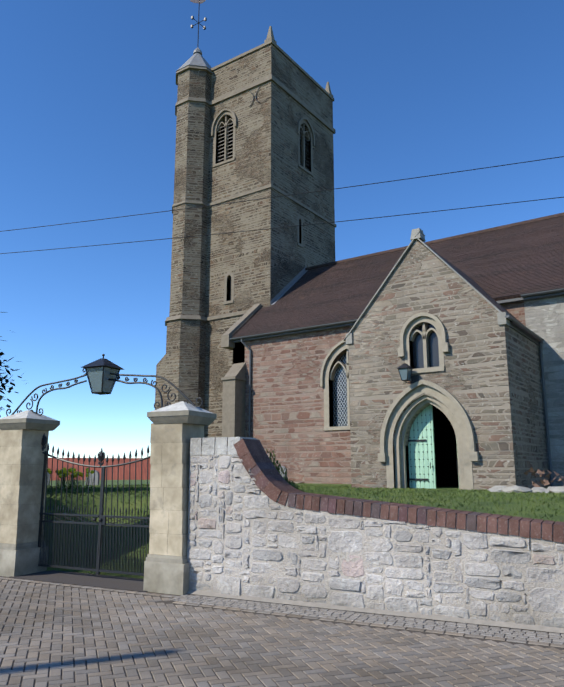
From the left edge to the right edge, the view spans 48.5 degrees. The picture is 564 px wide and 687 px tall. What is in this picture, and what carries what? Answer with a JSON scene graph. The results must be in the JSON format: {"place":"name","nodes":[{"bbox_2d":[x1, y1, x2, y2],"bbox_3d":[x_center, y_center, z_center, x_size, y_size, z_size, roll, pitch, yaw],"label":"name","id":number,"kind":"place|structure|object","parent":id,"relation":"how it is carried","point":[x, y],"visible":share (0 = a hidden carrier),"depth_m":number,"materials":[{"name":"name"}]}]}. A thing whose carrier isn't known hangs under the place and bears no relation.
{"place":"outdoors","nodes":[
{"label":"outdoors","id":0,"kind":"place"},
{"bbox_2d":[0,429,48,576],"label":"gate pier","id":1,"kind":"structure","parent":0,"point":[21,463],"depth_m":10.19,"materials":[{"name":"beige stone"}]},
{"bbox_2d":[0,410,59,430],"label":"pillar cap","id":2,"kind":"object","parent":1,"relation":"on","point":[29,419],"visible":0.92,"depth_m":10.40,"materials":[{"name":"grey stone"}]},
{"bbox_2d":[143,423,203,594],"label":"gate pier","id":3,"kind":"structure","parent":0,"point":[166,567],"depth_m":8.75,"materials":[{"name":"beige stone"}]},
{"bbox_2d":[38,433,149,575],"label":"iron gates","id":4,"kind":"object","parent":3,"relation":"attached to","point":[101,541],"visible":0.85,"depth_m":9.83,"materials":[{"name":"black metal"}]},
{"bbox_2d":[147,401,216,424],"bbox_3d":[-1.473,1.030,9.258,0.730,0.340,0.730,-6,-13,26],"label":"pillar cap","id":5,"kind":"object","parent":3,"relation":"on","point":[182,412],"visible":0.9,"depth_m":9.01,"materials":[{"name":"grey stone"}]},
{"bbox_2d":[6,368,202,415],"bbox_3d":[-2.984,0.742,10.081,4.090,0.757,0.031,-6,-13,26],"label":"wrought iron overthrow","id":6,"kind":"object","parent":5,"relation":"on","point":[121,381],"visible":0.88,"depth_m":9.90,"materials":[{"name":"black metal"}]},
{"bbox_2d":[81,354,124,394],"bbox_3d":[-2.897,0.487,10.088,0.490,0.654,0.490,-6,-13,26],"label":"gate lantern","id":7,"kind":"object","parent":6,"relation":"hanging from","point":[98,371],"visible":1,"depth_m":9.97,"materials":[{"name":"black metal"}]},
{"bbox_2d":[233,342,244,362],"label":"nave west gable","id":8,"kind":"structure","parent":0,"point":[239,351],"depth_m":24.24,"materials":[{"name":"black"}]},
{"bbox_2d":[221,303,261,349],"bbox_3d":[-1.600,-0.761,25.319,0.400,2.186,2.176,-8,-14,34],"label":"parapet coping","id":9,"kind":"object","parent":8,"relation":"on","point":[226,343],"visible":0.82,"depth_m":24.75,"materials":[{"name":"grey stone"}]},
{"bbox_2d":[0,156,563,253],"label":"overhead cables","id":10,"kind":"object","parent":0,"point":[289,195],"visible":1,"depth_m":12.79,"materials":[{"name":"black plastic"}]},
{"bbox_2d":[0,0,563,457],"label":"sky","id":11,"kind":"structure","parent":0,"point":[419,88],"materials":[{"name":"blue"}]},
{"bbox_2d":[44,480,563,578],"bbox_3d":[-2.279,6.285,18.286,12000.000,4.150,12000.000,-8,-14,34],"label":"terrain","id":12,"kind":"structure","parent":0,"point":[486,507],"depth_m":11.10,"materials":[{"name":"green plant"}]},
{"bbox_2d":[0,312,26,416],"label":"yew tree","id":13,"kind":"object","parent":12,"relation":"on","point":[3,385],"visible":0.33,"depth_m":14.57,"materials":[{"name":"green plant"}]},
{"bbox_2d":[47,467,93,489],"bbox_3d":[-5.233,3.349,15.543,0.940,0.535,1.464,-8,-14,34],"label":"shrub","id":14,"kind":"object","parent":12,"relation":"on","point":[49,471],"visible":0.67,"depth_m":15.29,"materials":[{"name":"green plant"}]},
{"bbox_2d":[10,570,144,591],"bbox_3d":[-2.893,3.578,9.479,2.660,0.001,0.820,-6,-13,26],"label":"gate threshold","id":15,"kind":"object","parent":12,"relation":"on","point":[107,581],"depth_m":9.48,"materials":[{"name":"grey concrete"}]},
{"bbox_2d":[48,458,150,480],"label":"wall","id":16,"kind":"structure","parent":12,"relation":"on","point":[126,472],"depth_m":58.97,"materials":[{"name":"red brick"}]},
{"bbox_2d":[155,354,165,409],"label":"buttress","id":17,"kind":"structure","parent":12,"relation":"on","point":[160,368],"depth_m":28.92,"materials":[{"name":"stone"}]},
{"bbox_2d":[47,466,286,484],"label":"headstones","id":18,"kind":"object","parent":12,"relation":"on","point":[97,476],"visible":0.19,"depth_m":21.39,"materials":[{"name":"grey stone"}]},
{"bbox_2d":[204,44,334,437],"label":"church tower","id":19,"kind":"structure","parent":12,"relation":"on","point":[266,266],"depth_m":28.26,"materials":[{"name":"grey stone"}]},
{"bbox_2d":[164,47,212,408],"bbox_3d":[-4.217,-4.028,29.187,2.217,22.050,2.217,-8,-14,34],"label":"stair turret","id":20,"kind":"object","parent":19,"relation":"attached to","point":[185,322],"visible":0.73,"depth_m":28.51,"materials":[{"name":"grey stone"}]},
{"bbox_2d":[191,0,206,46],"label":"weather vane","id":21,"kind":"object","parent":20,"relation":"on","point":[198,23],"visible":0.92,"depth_m":31.58,"materials":[{"name":"black metal"}]},
{"bbox_2d":[190,0,205,3],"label":"weathercock","id":22,"kind":"object","parent":21,"relation":"attached to","point":[197,1],"visible":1,"depth_m":31.85,"materials":[{"name":"gold metal"}]},
{"bbox_2d":[249,88,259,106],"bbox_3d":[-1.247,-11.210,28.459,0.588,0.781,0.044,-8,-14,34],"label":"tower tie anchor","id":23,"kind":"object","parent":19,"relation":"attached to","point":[255,97],"visible":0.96,"depth_m":28.42,"materials":[{"name":"black metal"}]},
{"bbox_2d":[217,118,308,300],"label":"louvres","id":24,"kind":"object","parent":19,"relation":"in","point":[229,146],"visible":0.19,"depth_m":29.49,"materials":[{"name":"grey wood"}]},
{"bbox_2d":[211,108,314,304],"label":"window surrounds","id":25,"kind":"object","parent":19,"relation":"on","point":[232,114],"visible":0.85,"depth_m":29.40,"materials":[{"name":"grey stone"}]},
{"bbox_2d":[206,26,335,320],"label":"string courses","id":26,"kind":"object","parent":19,"relation":"on","point":[270,39],"visible":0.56,"depth_m":29.00,"materials":[{"name":"grey stone"}]},
{"bbox_2d":[0,576,563,686],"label":"block paving","id":27,"kind":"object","parent":12,"relation":"on","point":[347,624],"depth_m":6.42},
{"bbox_2d":[169,594,563,644],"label":"wall foot setts","id":28,"kind":"object","parent":27,"relation":"on","point":[336,614],"depth_m":7.00,"materials":[{"name":"stone"}]},
{"bbox_2d":[186,590,563,632],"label":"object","id":29,"kind":"structure","parent":12,"relation":"on","point":[437,617],"depth_m":7.20,"materials":[{"name":"concrete"}]},
{"bbox_2d":[187,446,563,624],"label":"boundary wall","id":30,"kind":"structure","parent":12,"relation":"on","point":[463,557],"depth_m":7.58,"materials":[{"name":"white stone"}]},
{"bbox_2d":[190,437,256,454],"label":"wall coping stones","id":31,"kind":"object","parent":30,"relation":"on","point":[214,445],"depth_m":8.69,"materials":[{"name":"grey stone"}]},
{"bbox_2d":[187,455,563,627],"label":"wall stones","id":32,"kind":"object","parent":30,"relation":"attached to","point":[547,600],"visible":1,"depth_m":7.50,"materials":[{"name":"grey stone"}]},
{"bbox_2d":[234,438,563,542],"bbox_3d":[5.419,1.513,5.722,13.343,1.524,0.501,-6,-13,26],"label":"brick coping","id":33,"kind":"object","parent":30,"relation":"on","point":[272,483],"depth_m":7.55,"materials":[{"name":"brown brick"}]},
{"bbox_2d":[229,288,563,485],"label":"gutters and downpipes","id":34,"kind":"object","parent":12,"relation":"on","point":[524,297],"visible":0.75,"depth_m":18.24,"materials":[{"name":"black metal"}]},
{"bbox_2d":[266,449,548,519],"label":"lawn edge tufts","id":35,"kind":"object","parent":12,"relation":"on","point":[285,477],"visible":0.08,"depth_m":8.88,"materials":[{"name":"green plant"}]},
{"bbox_2d":[348,240,549,489],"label":"porch walls","id":36,"kind":"structure","parent":12,"relation":"on","point":[489,378],"depth_m":16.20,"materials":[{"name":"grey stone"}]},
{"bbox_2d":[396,363,418,382],"bbox_3d":[3.251,0.775,16.171,0.420,0.511,0.457,-8,-14,34],"label":"porch lantern","id":37,"kind":"object","parent":36,"relation":"attached to","point":[405,371],"visible":0.98,"depth_m":16.10,"materials":[{"name":"black metal"}]},
{"bbox_2d":[343,228,511,344],"bbox_3d":[3.704,-1.642,16.763,4.556,2.940,0.410,-8,-14,34],"label":"gable coping","id":38,"kind":"object","parent":36,"relation":"on","point":[418,234],"visible":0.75,"depth_m":16.90,"materials":[{"name":"grey stone"}]},
{"bbox_2d":[378,312,478,489],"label":"stone arch surrounds","id":39,"kind":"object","parent":36,"relation":"attached to","point":[467,453],"depth_m":16.21,"materials":[{"name":"beige stone"}]},
{"bbox_2d":[412,324,438,368],"bbox_3d":[3.816,0.057,16.462,0.900,1.350,0.001,-8,-14,34],"label":"porch window glass","id":40,"kind":"object","parent":39,"relation":"in","point":[418,359],"depth_m":16.47,"materials":[{"name":"glass"}]},
{"bbox_2d":[408,404,458,488],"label":"porch doors","id":41,"kind":"structure","parent":39,"relation":"in","point":[421,455],"depth_m":16.36,"materials":[{"name":"green wood"}]},
{"bbox_2d":[408,439,457,480],"bbox_3d":[3.892,2.998,16.124,1.323,1.050,0.103,-7,-13,30],"label":"door hardware","id":42,"kind":"object","parent":41,"relation":"attached to","point":[430,462],"visible":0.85,"depth_m":16.30,"materials":[{"name":"black metal"}]},
{"bbox_2d":[433,406,458,485],"bbox_3d":[4.652,3.120,17.144,1.412,2.721,2.420,-8,-14,34],"label":"doorway opening","id":43,"kind":"object","parent":36,"relation":"in","point":[445,445],"visible":0.12,"depth_m":18.32,"materials":[{"name":"black"}]},
{"bbox_2d":[423,244,542,343],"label":"porch roof","id":44,"kind":"structure","parent":36,"relation":"on","point":[471,281],"depth_m":17.37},
{"bbox_2d":[488,467,563,492],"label":"rockery border","id":45,"kind":"object","parent":12,"relation":"on","point":[536,488],"visible":0.75,"depth_m":13.39,"materials":[{"name":"stone"}]},
{"bbox_2d":[233,296,563,485],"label":"nave wall","id":46,"kind":"structure","parent":0,"point":[287,407],"depth_m":21.97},
{"bbox_2d":[221,362,246,436],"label":"buttress","id":47,"kind":"structure","parent":46,"relation":"attached to","point":[234,379],"depth_m":23.39,"materials":[{"name":"beige stone"}]},
{"bbox_2d":[320,340,349,430],"bbox_3d":[2.273,1.392,21.372,2.020,3.096,0.400,-8,-14,34],"label":"window surround","id":48,"kind":"object","parent":46,"relation":"in","point":[333,353],"visible":0.48,"depth_m":21.66,"materials":[{"name":"beige stone"}]},
{"bbox_2d":[333,353,347,426],"bbox_3d":[2.370,1.496,21.493,1.600,2.800,0.001,-8,-14,34],"label":"leaded window","id":49,"kind":"structure","parent":48,"relation":"in","point":[340,399],"depth_m":21.68,"materials":[{"name":"grey glass"}]},
{"bbox_2d":[231,216,563,337],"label":"roof","id":50,"kind":"structure","parent":46,"relation":"on","point":[508,263],"depth_m":22.81,"materials":[{"name":"brown tile"}]},
{"bbox_2d":[270,267,307,304],"bbox_3d":[0.389,-2.594,27.363,0.180,2.478,2.800,-8,-14,34],"label":"roof flashing","id":51,"kind":"object","parent":50,"relation":"on","point":[285,289],"visible":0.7,"depth_m":27.22,"materials":[{"name":"grey metal"}]},
{"bbox_2d":[305,212,563,269],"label":"nave ridge tiles","id":52,"kind":"object","parent":50,"relation":"on","point":[450,238],"visible":0.56,"depth_m":24.79,"materials":[{"name":"brown tile"}]}
]}

